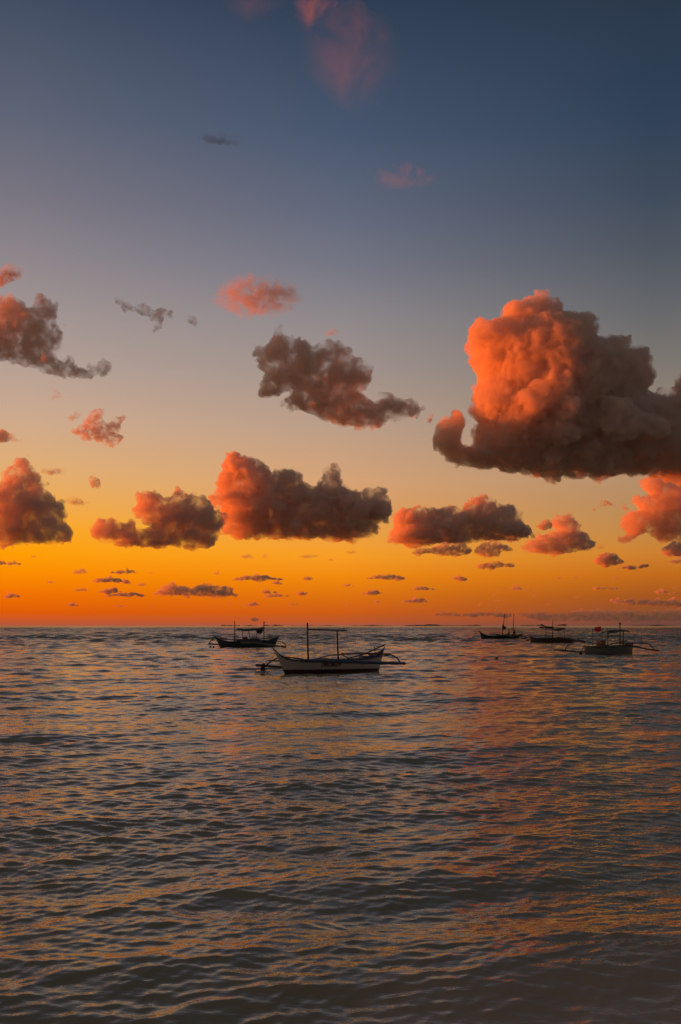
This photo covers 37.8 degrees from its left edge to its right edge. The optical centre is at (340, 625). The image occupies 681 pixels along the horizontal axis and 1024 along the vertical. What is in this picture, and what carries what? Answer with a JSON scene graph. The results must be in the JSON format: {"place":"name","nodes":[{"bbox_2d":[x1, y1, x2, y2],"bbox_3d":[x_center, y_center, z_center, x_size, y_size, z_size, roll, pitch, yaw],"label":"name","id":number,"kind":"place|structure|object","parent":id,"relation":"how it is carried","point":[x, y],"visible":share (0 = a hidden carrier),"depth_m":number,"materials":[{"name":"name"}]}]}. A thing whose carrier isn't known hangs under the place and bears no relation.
{"place":"outdoors","nodes":[
{"label":"outdoors","id":0,"kind":"place"},
{"bbox_2d":[0,626,680,1023],"bbox_3d":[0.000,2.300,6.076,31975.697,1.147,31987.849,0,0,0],"label":"sea","id":1,"kind":"structure","parent":0,"point":[452,824],"depth_m":11.28,"materials":[{"name":"liquid"}]},
{"bbox_2d":[206,621,286,647],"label":"outrigger boat","id":2,"kind":"object","parent":1,"relation":"on","point":[247,642],"visible":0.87,"depth_m":104.54,"materials":[{"name":"blue paint"}]},
{"bbox_2d":[255,623,405,673],"bbox_3d":[-0.889,1.220,48.810,7.542,2.720,4.729,0,0,-33],"label":"outrigger boat","id":3,"kind":"object","parent":1,"relation":"on","point":[370,662],"visible":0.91,"depth_m":48.48,"materials":[{"name":"white paint"}]},
{"bbox_2d":[475,614,526,638],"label":"outrigger boat","id":4,"kind":"object","parent":1,"relation":"on","point":[498,636],"visible":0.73,"depth_m":164.53,"materials":[{"name":"teal paint"}]},
{"bbox_2d":[522,622,584,642],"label":"outrigger boat","id":5,"kind":"object","parent":1,"relation":"on","point":[552,640],"visible":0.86,"depth_m":129.41,"materials":[{"name":"brown paint"}]},
{"bbox_2d":[554,623,658,654],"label":"outrigger boat","id":6,"kind":"object","parent":1,"relation":"on","point":[601,648],"visible":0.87,"depth_m":78.54,"materials":[{"name":"grey paint"}]},
{"bbox_2d":[0,0,680,625],"label":"sky","id":7,"kind":"structure","parent":0,"point":[312,312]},
{"bbox_2d":[405,624,457,625],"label":"island","id":8,"kind":"structure","parent":0,"point":[431,625],"depth_m":9036.54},
{"bbox_2d":[634,625,669,625],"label":"island","id":9,"kind":"structure","parent":0,"point":[652,625],"depth_m":9256.26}
]}

